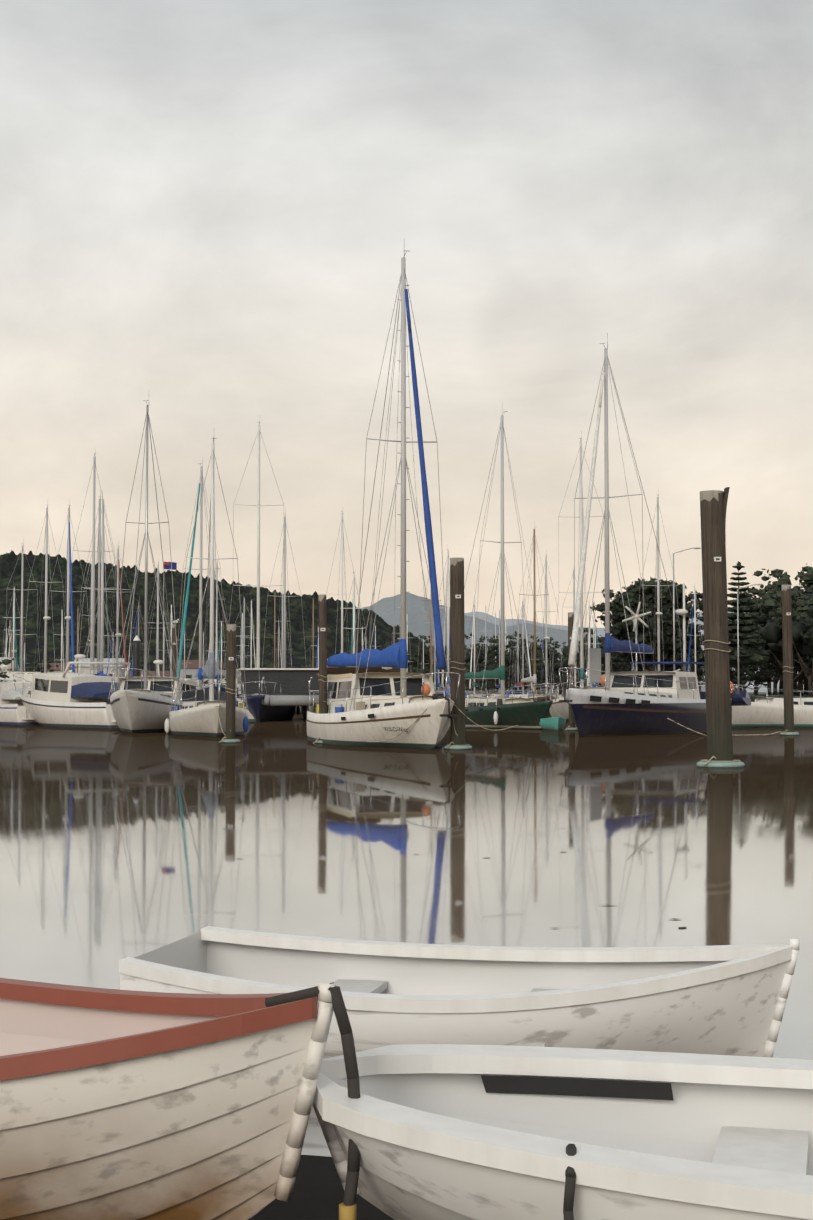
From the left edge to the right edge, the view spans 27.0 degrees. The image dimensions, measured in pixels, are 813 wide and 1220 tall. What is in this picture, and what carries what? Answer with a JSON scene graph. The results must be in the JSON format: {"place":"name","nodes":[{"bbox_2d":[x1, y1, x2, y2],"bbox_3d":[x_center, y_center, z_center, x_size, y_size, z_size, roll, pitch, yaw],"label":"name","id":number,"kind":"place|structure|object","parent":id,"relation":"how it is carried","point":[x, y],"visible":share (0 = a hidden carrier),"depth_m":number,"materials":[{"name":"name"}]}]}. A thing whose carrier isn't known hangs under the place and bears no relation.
{"place":"outdoors","nodes":[
{"label":"outdoors","id":0,"kind":"place"},
{"bbox_2d":[0,550,566,692],"bbox_3d":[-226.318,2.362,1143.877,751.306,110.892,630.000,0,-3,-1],"label":"hill","id":1,"kind":"structure","parent":0,"point":[298,649],"depth_m":1029.32,"materials":[{"name":"green plant"}]},
{"bbox_2d":[248,1155,393,1219],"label":"ramp ground","id":2,"kind":"structure","parent":0,"point":[318,1192],"depth_m":4.65,"materials":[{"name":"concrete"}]},
{"bbox_2d":[0,978,359,1219],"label":"rowboat","id":3,"kind":"object","parent":2,"relation":"on","point":[116,1104],"visible":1,"depth_m":3.85,"materials":[{"name":"wood"}]},
{"bbox_2d":[312,1044,812,1219],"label":"white dinghy","id":4,"kind":"object","parent":2,"relation":"on","point":[463,1132],"visible":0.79,"depth_m":4.17,"materials":[{"name":"wood"}]},
{"bbox_2d":[0,713,812,1156],"bbox_3d":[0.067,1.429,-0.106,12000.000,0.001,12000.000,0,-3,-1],"label":"water","id":5,"kind":"structure","parent":0,"point":[116,845],"depth_m":16.14,"materials":[{"name":"grey liquid"}]},
{"bbox_2d":[0,632,11,669],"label":"boat","id":6,"kind":"object","parent":5,"relation":"on","point":[6,649],"visible":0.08,"depth_m":212.05,"materials":[{"name":"white metal"}]},
{"bbox_2d":[2,625,12,670],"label":"boat","id":7,"kind":"object","parent":5,"relation":"on","point":[5,649],"visible":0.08,"depth_m":283.80,"materials":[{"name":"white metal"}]},
{"bbox_2d":[8,631,15,670],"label":"boat","id":8,"kind":"object","parent":5,"relation":"on","point":[11,638],"visible":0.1,"depth_m":235.54,"materials":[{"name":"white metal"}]},
{"bbox_2d":[2,588,24,670],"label":"boat","id":9,"kind":"object","parent":5,"relation":"on","point":[14,617],"visible":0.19,"depth_m":140.82,"materials":[{"name":"grey metal"}]},
{"bbox_2d":[0,679,38,724],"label":"cruiser boat","id":10,"kind":"object","parent":5,"relation":"on","point":[13,710],"visible":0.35,"depth_m":76.56,"materials":[{"name":"white plastic"}]},
{"bbox_2d":[0,665,40,681],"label":"cruiser boat","id":11,"kind":"object","parent":5,"relation":"on","point":[28,677],"visible":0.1,"depth_m":90.39,"materials":[{"name":"white plastic"}]},
{"bbox_2d":[3,543,40,670],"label":"boat","id":12,"kind":"object","parent":5,"relation":"on","point":[22,634],"visible":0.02,"depth_m":121.76,"materials":[{"name":"grey metal"}]},
{"bbox_2d":[22,506,65,672],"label":"boat","id":13,"kind":"object","parent":5,"relation":"on","point":[46,617],"visible":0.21,"depth_m":103.88,"materials":[{"name":"grey metal"}]},
{"bbox_2d":[54,610,63,671],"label":"boat","id":14,"kind":"object","parent":5,"relation":"on","point":[61,659],"visible":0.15,"depth_m":230.35,"materials":[{"name":"metal"}]},
{"bbox_2d":[42,505,90,672],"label":"boat","id":15,"kind":"object","parent":5,"relation":"on","point":[68,576],"visible":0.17,"depth_m":95.73,"materials":[{"name":"grey metal"}]},
{"bbox_2d":[13,634,130,727],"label":"cruiser boat","id":16,"kind":"object","parent":5,"relation":"on","point":[65,698],"visible":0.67,"depth_m":71.54,"materials":[{"name":"white plastic"}]},
{"bbox_2d":[70,608,84,672],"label":"boat","id":17,"kind":"object","parent":5,"relation":"on","point":[77,637],"visible":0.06,"depth_m":193.33,"materials":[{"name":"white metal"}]},
{"bbox_2d":[76,563,105,673],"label":"boat","id":18,"kind":"object","parent":5,"relation":"on","point":[89,615],"visible":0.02,"depth_m":171.83,"materials":[{"name":"metal"}]},
{"bbox_2d":[64,453,120,674],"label":"boat","id":19,"kind":"object","parent":5,"relation":"on","point":[94,468],"visible":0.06,"depth_m":91.96,"materials":[{"name":"metal"}]},
{"bbox_2d":[75,492,120,675],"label":"white boat","id":20,"kind":"object","parent":5,"relation":"on","point":[99,596],"visible":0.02,"depth_m":92.31,"materials":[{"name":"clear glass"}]},
{"bbox_2d":[78,490,125,676],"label":"navy boat","id":21,"kind":"object","parent":5,"relation":"on","point":[102,589],"visible":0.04,"depth_m":84.37,"materials":[{"name":"grey metal"}]},
{"bbox_2d":[106,629,118,675],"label":"boat","id":22,"kind":"object","parent":5,"relation":"on","point":[112,658],"visible":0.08,"depth_m":250.38,"materials":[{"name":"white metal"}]},
{"bbox_2d":[103,544,132,676],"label":"boat","id":23,"kind":"object","parent":5,"relation":"on","point":[118,589],"visible":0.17,"depth_m":117.81,"materials":[{"name":"metal"}]},
{"bbox_2d":[133,635,140,676],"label":"pile","id":24,"kind":"object","parent":5,"relation":"in","point":[136,653],"visible":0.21,"depth_m":91.54,"materials":[{"name":"wood"}]},
{"bbox_2d":[128,596,149,676],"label":"boat","id":25,"kind":"object","parent":5,"relation":"on","point":[137,614],"visible":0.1,"depth_m":152.51,"materials":[{"name":"metal"}]},
{"bbox_2d":[108,400,196,732],"bbox_3d":[-9.494,-1.291,64.323,3.005,13.534,10.305,0,-3,3],"label":"sailboat","id":26,"kind":"object","parent":5,"relation":"on","point":[140,704],"visible":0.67,"depth_m":62.08,"materials":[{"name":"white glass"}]},
{"bbox_2d":[163,562,176,658],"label":"ensign flag","id":27,"kind":"object","parent":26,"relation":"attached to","point":[167,565],"visible":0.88,"depth_m":100.03,"materials":[{"name":"blue fabric"}]},
{"bbox_2d":[143,562,170,676],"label":"boat","id":28,"kind":"object","parent":5,"relation":"on","point":[157,631],"visible":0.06,"depth_m":138.44,"materials":[{"name":"metal"}]},
{"bbox_2d":[147,581,170,673],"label":"boat","id":29,"kind":"object","parent":5,"relation":"on","point":[164,624],"visible":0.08,"depth_m":183.44,"materials":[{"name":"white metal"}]},
{"bbox_2d":[165,605,172,676],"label":"boat","id":30,"kind":"object","parent":5,"relation":"on","point":[171,616],"visible":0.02,"depth_m":195.11,"materials":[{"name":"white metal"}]},
{"bbox_2d":[170,619,178,677],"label":"pile","id":31,"kind":"object","parent":5,"relation":"in","point":[174,638],"visible":0.29,"depth_m":88.91,"materials":[{"name":"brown wood"}]},
{"bbox_2d":[153,632,200,686],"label":"cruiser boat","id":32,"kind":"object","parent":5,"relation":"on","point":[158,662],"visible":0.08,"depth_m":79.52,"materials":[{"name":"white plastic"}]},
{"bbox_2d":[184,624,190,677],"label":"boat","id":33,"kind":"object","parent":5,"relation":"on","point":[184,652],"visible":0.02,"depth_m":223.36,"materials":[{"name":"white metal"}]},
{"bbox_2d":[198,632,208,687],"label":"boat","id":34,"kind":"object","parent":5,"relation":"on","point":[203,657],"visible":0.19,"depth_m":237.64,"materials":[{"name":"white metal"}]},
{"bbox_2d":[165,438,248,736],"bbox_3d":[-6.847,-0.524,58.670,2.815,11.449,8.756,1,-3,-11],"label":"white boat","id":35,"kind":"object","parent":5,"relation":"on","point":[197,715],"visible":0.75,"depth_m":57.67,"materials":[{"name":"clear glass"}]},
{"bbox_2d":[176,463,238,701],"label":"boat","id":36,"kind":"object","parent":5,"relation":"on","point":[200,492],"visible":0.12,"depth_m":83.86,"materials":[{"name":"metal"}]},
{"bbox_2d":[202,560,228,686],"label":"boat","id":37,"kind":"object","parent":5,"relation":"on","point":[216,621],"visible":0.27,"depth_m":175.59,"materials":[{"name":"metal"}]},
{"bbox_2d":[217,620,225,687],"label":"boat","id":38,"kind":"object","parent":5,"relation":"on","point":[222,686],"visible":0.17,"depth_m":209.48,"materials":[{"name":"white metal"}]},
{"bbox_2d":[219,624,239,742],"bbox_3d":[-5.117,2.529,49.216,0.608,4.228,0.593,0,-3,-1],"label":"pile","id":39,"kind":"object","parent":5,"relation":"in","point":[230,689],"visible":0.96,"depth_m":49.12,"materials":[{"name":"brown wood"}]},
{"bbox_2d":[238,612,246,667],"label":"boat","id":40,"kind":"object","parent":5,"relation":"on","point":[242,644],"visible":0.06,"depth_m":191.66,"materials":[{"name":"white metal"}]},
{"bbox_2d":[235,598,254,667],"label":"boat","id":41,"kind":"object","parent":5,"relation":"on","point":[244,634],"visible":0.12,"depth_m":144.94,"materials":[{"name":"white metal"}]},
{"bbox_2d":[245,600,256,667],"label":"boat","id":42,"kind":"object","parent":5,"relation":"on","point":[251,615],"visible":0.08,"depth_m":203.03,"materials":[{"name":"grey metal"}]},
{"bbox_2d":[222,425,299,721],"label":"boat","id":43,"kind":"object","parent":5,"relation":"on","point":[258,710],"visible":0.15,"depth_m":89.80,"materials":[{"name":"grey metal"}]},
{"bbox_2d":[265,593,274,667],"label":"boat","id":44,"kind":"object","parent":5,"relation":"on","point":[274,631],"visible":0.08,"depth_m":228.93,"materials":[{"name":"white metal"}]},
{"bbox_2d":[236,668,318,721],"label":"boat","id":45,"kind":"object","parent":5,"relation":"on","point":[298,684],"visible":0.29,"depth_m":86.87,"materials":[{"name":"white plastic"}]},
{"bbox_2d":[276,617,280,667],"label":"boat","id":46,"kind":"object","parent":5,"relation":"on","point":[278,642],"visible":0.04,"depth_m":290.98,"materials":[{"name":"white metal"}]},
{"bbox_2d":[281,593,283,667],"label":"boat","id":47,"kind":"object","parent":5,"relation":"on","point":[282,633],"visible":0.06,"depth_m":194.29,"materials":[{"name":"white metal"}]},
{"bbox_2d":[262,509,305,713],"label":"boat","id":48,"kind":"object","parent":5,"relation":"on","point":[284,619],"visible":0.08,"depth_m":120.03,"materials":[{"name":"grey metal"}]},
{"bbox_2d":[305,598,313,667],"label":"boat","id":49,"kind":"object","parent":5,"relation":"on","point":[313,636],"visible":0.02,"depth_m":206.71,"materials":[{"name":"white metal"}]},
{"bbox_2d":[316,627,318,667],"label":"boat","id":50,"kind":"object","parent":5,"relation":"on","point":[317,650],"visible":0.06,"depth_m":193.75,"materials":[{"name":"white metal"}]},
{"bbox_2d":[314,594,327,742],"bbox_3d":[-2.390,2.081,48.453,0.542,5.048,0.528,0,-3,-1],"label":"mooring post","id":51,"kind":"object","parent":5,"relation":"in","point":[322,676],"visible":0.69,"depth_m":48.41,"materials":[{"name":"brown wood"}]},
{"bbox_2d":[326,513,361,652],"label":"boat","id":52,"kind":"object","parent":5,"relation":"on","point":[342,547],"depth_m":130.15,"materials":[{"name":"grey metal"}]},
{"bbox_2d":[340,566,367,653],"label":"boat","id":53,"kind":"object","parent":5,"relation":"on","point":[353,608],"visible":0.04,"depth_m":108.50,"materials":[{"name":"grey metal"}]},
{"bbox_2d":[5,779,784,927],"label":"floating leaves","id":54,"kind":"object","parent":5,"relation":"on","point":[489,857],"visible":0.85,"depth_m":14.73,"materials":[{"name":"brown plant"}]},
{"bbox_2d":[392,587,410,658],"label":"boat","id":55,"kind":"object","parent":5,"relation":"on","point":[399,628],"depth_m":163.97,"materials":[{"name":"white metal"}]},
{"bbox_2d":[406,614,408,672],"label":"boat","id":56,"kind":"object","parent":5,"relation":"on","point":[407,639],"visible":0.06,"depth_m":216.68,"materials":[{"name":"white metal"}]},
{"bbox_2d":[306,250,517,748],"bbox_3d":[-0.406,-2.734,47.281,3.364,14.749,10.276,1,-3,-25],"label":"sailboat","id":57,"kind":"object","parent":5,"relation":"on","point":[375,698],"visible":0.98,"depth_m":45.79,"materials":[{"name":"white plastic"}]},
{"bbox_2d":[422,639,428,668],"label":"boat","id":58,"kind":"object","parent":5,"relation":"on","point":[423,654],"visible":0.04,"depth_m":247.12,"materials":[{"name":"white metal"}]},
{"bbox_2d":[417,578,445,693],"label":"boat","id":59,"kind":"object","parent":5,"relation":"on","point":[431,616],"visible":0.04,"depth_m":150.02,"materials":[{"name":"white metal"}]},
{"bbox_2d":[421,595,446,689],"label":"boat","id":60,"kind":"object","parent":5,"relation":"on","point":[435,665],"visible":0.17,"depth_m":185.00,"materials":[{"name":"white metal"}]},
{"bbox_2d":[432,551,469,698],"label":"boat","id":61,"kind":"object","parent":5,"relation":"on","point":[447,599],"visible":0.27,"depth_m":128.71,"materials":[{"name":"white metal"}]},
{"bbox_2d":[444,558,471,748],"bbox_3d":[1.320,1.511,43.562,0.743,5.708,0.743,0,-3,-1],"label":"pile","id":62,"kind":"object","parent":5,"relation":"in","point":[457,648],"visible":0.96,"depth_m":43.44,"materials":[{"name":"brown wood"}]},
{"bbox_2d":[119,926,798,1058],"bbox_3d":[0.246,1.564,6.646,2.529,0.630,1.324,-1,-3,13],"label":"white dinghy","id":63,"kind":"object","parent":5,"relation":"on","point":[731,1000],"visible":0.56,"depth_m":6.34,"materials":[{"name":"white wood"}]},
{"bbox_2d":[465,602,490,698],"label":"boat","id":64,"kind":"object","parent":5,"relation":"on","point":[479,695],"visible":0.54,"depth_m":183.59,"materials":[{"name":"white metal"}]},
{"bbox_2d":[479,607,492,696],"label":"boat","id":65,"kind":"object","parent":5,"relation":"on","point":[485,650],"visible":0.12,"depth_m":249.41,"materials":[{"name":"white metal"}]},
{"bbox_2d":[495,613,497,690],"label":"boat","id":66,"kind":"object","parent":5,"relation":"on","point":[495,638],"visible":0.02,"depth_m":277.42,"materials":[{"name":"white metal"}]},
{"bbox_2d":[488,610,505,698],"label":"boat","id":67,"kind":"object","parent":5,"relation":"on","point":[494,694],"visible":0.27,"depth_m":223.72,"materials":[{"name":"white metal"}]},
{"bbox_2d":[436,411,558,728],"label":"green boat","id":68,"kind":"object","parent":5,"relation":"on","point":[521,713],"visible":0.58,"depth_m":68.96,"materials":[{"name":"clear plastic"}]},
{"bbox_2d":[217,706,780,735],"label":"mooring lines","id":69,"kind":"object","parent":5,"relation":"on","point":[571,722],"visible":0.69,"depth_m":56.41,"materials":[{"name":"fabric"}]},
{"bbox_2d":[505,616,511,694],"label":"boat","id":70,"kind":"object","parent":5,"relation":"on","point":[505,636],"visible":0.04,"depth_m":264.68,"materials":[{"name":"white metal"}]},
{"bbox_2d":[508,618,527,694],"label":"boat","id":71,"kind":"object","parent":5,"relation":"on","point":[517,641],"visible":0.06,"depth_m":186.53,"materials":[{"name":"white metal"}]},
{"bbox_2d":[505,601,532,698],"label":"boat","id":72,"kind":"object","parent":5,"relation":"on","point":[519,683],"visible":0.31,"depth_m":166.72,"materials":[{"name":"white metal"}]},
{"bbox_2d":[498,529,557,714],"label":"boat","id":73,"kind":"object","parent":5,"relation":"on","point":[533,679],"visible":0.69,"depth_m":112.11,"materials":[{"name":"white metal"}]},
{"bbox_2d":[529,550,563,698],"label":"boat","id":74,"kind":"object","parent":5,"relation":"on","point":[545,637],"visible":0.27,"depth_m":140.25,"materials":[{"name":"white metal"}]},
{"bbox_2d":[539,716,565,729],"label":"dinghy","id":75,"kind":"object","parent":5,"relation":"on","point":[555,723],"visible":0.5,"depth_m":66.22,"materials":[{"name":"teal plastic"}]},
{"bbox_2d":[566,612,576,729],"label":"pile","id":76,"kind":"object","parent":5,"relation":"in","point":[571,726],"visible":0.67,"depth_m":65.58,"materials":[{"name":"brown wood"}]},
{"bbox_2d":[558,570,586,694],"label":"boat","id":77,"kind":"object","parent":5,"relation":"on","point":[562,619],"visible":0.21,"depth_m":177.09,"materials":[{"name":"white metal"}]},
{"bbox_2d":[549,431,611,720],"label":"boat","id":78,"kind":"object","parent":5,"relation":"on","point":[561,708],"visible":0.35,"depth_m":88.09,"materials":[{"name":"white metal"}]},
{"bbox_2d":[578,603,598,686],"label":"boat","id":79,"kind":"object","parent":5,"relation":"on","point":[589,636],"visible":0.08,"depth_m":159.99,"materials":[{"name":"white metal"}]},
{"bbox_2d":[593,622,596,686],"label":"boat","id":80,"kind":"object","parent":5,"relation":"on","point":[595,647],"visible":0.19,"depth_m":196.47,"materials":[{"name":"white metal"}]},
{"bbox_2d":[590,612,602,686],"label":"boat","id":81,"kind":"object","parent":5,"relation":"on","point":[593,641],"visible":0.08,"depth_m":221.33,"materials":[{"name":"white metal"}]},
{"bbox_2d":[558,333,750,736],"bbox_3d":[8.466,-2.057,61.094,3.857,14.749,13.992,-2,-3,29],"label":"navy boat","id":82,"kind":"object","parent":5,"relation":"on","point":[636,702],"visible":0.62,"depth_m":58.14,"materials":[{"name":"blue plastic"}]},
{"bbox_2d":[635,497,682,670],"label":"boat","id":83,"kind":"object","parent":5,"relation":"on","point":[658,612],"visible":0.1,"depth_m":108.52,"materials":[{"name":"white metal"}]},
{"bbox_2d":[686,582,704,685],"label":"boat","id":84,"kind":"object","parent":5,"relation":"on","point":[694,606],"visible":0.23,"depth_m":175.25,"materials":[{"name":"white metal"}]},
{"bbox_2d":[696,487,744,766],"bbox_3d":[6.138,0.723,33.222,0.946,6.270,0.946,0,-3,-1],"label":"pile","id":85,"kind":"object","parent":5,"relation":"in","point":[716,641],"visible":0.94,"depth_m":33.05,"materials":[{"name":"brown wood"}]},
{"bbox_2d":[730,684,812,726],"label":"white boat","id":86,"kind":"object","parent":5,"relation":"on","point":[767,711],"visible":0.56,"depth_m":70.53,"materials":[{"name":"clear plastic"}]},
{"bbox_2d":[779,585,798,734],"bbox_3d":[13.097,2.105,58.070,0.678,5.941,0.678,0,-3,-1],"label":"pile","id":87,"kind":"object","parent":5,"relation":"in","point":[787,667],"visible":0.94,"depth_m":57.96,"materials":[{"name":"brown wood"}]},
{"bbox_2d":[0,0,812,627],"label":"sky","id":88,"kind":"structure","parent":0,"point":[210,210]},
{"bbox_2d":[362,593,735,691],"bbox_3d":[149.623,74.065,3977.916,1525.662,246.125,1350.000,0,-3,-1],"label":"mountain","id":89,"kind":"structure","parent":0,"point":[387,609],"depth_m":3889.16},
{"bbox_2d":[464,611,803,691],"bbox_3d":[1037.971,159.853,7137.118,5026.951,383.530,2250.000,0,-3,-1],"label":"mountain","id":90,"kind":"structure","parent":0,"point":[600,631],"depth_m":7178.22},
{"bbox_2d":[466,692,812,701],"bbox_3d":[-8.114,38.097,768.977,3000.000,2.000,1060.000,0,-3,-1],"label":"shore ground","id":91,"kind":"structure","parent":0,"point":[753,697],"depth_m":268.87,"materials":[{"name":"grey plant"}]},
{"bbox_2d":[0,657,15,681],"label":"bush","id":92,"kind":"object","parent":91,"relation":"on","point":[5,662],"visible":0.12,"depth_m":80.03,"materials":[{"name":"green plant"}]},
{"bbox_2d":[0,657,327,688],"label":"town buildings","id":93,"kind":"structure","parent":91,"relation":"on","point":[192,669],"depth_m":316.68,"materials":[{"name":"white concrete"}]},
{"bbox_2d":[19,656,327,687],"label":"buildings","id":94,"kind":"structure","parent":91,"relation":"on","point":[37,669],"depth_m":312.00,"materials":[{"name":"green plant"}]},
{"bbox_2d":[395,566,812,695],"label":"treeline","id":95,"kind":"object","parent":91,"relation":"on","point":[768,605],"visible":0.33,"depth_m":244.40,"materials":[{"name":"green plant"}]},
{"bbox_2d":[590,577,703,670],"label":"tree","id":96,"kind":"object","parent":91,"relation":"on","point":[618,630],"visible":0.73,"depth_m":212.15,"materials":[{"name":"green plant"}]},
{"bbox_2d":[727,561,771,690],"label":"norfolk pine tree","id":97,"kind":"object","parent":91,"relation":"on","point":[751,653],"visible":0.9,"depth_m":228.93,"materials":[{"name":"green plant"}]},
{"bbox_2d":[673,547,700,670],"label":"street lamp","id":98,"kind":"object","parent":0,"point":[674,610],"visible":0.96,"depth_m":185.41,"materials":[{"name":"grey metal"}]},
{"bbox_2d":[737,584,762,690],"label":"street lamp","id":99,"kind":"object","parent":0,"point":[738,632],"visible":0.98,"depth_m":200.46,"materials":[{"name":"grey metal"}]}
]}

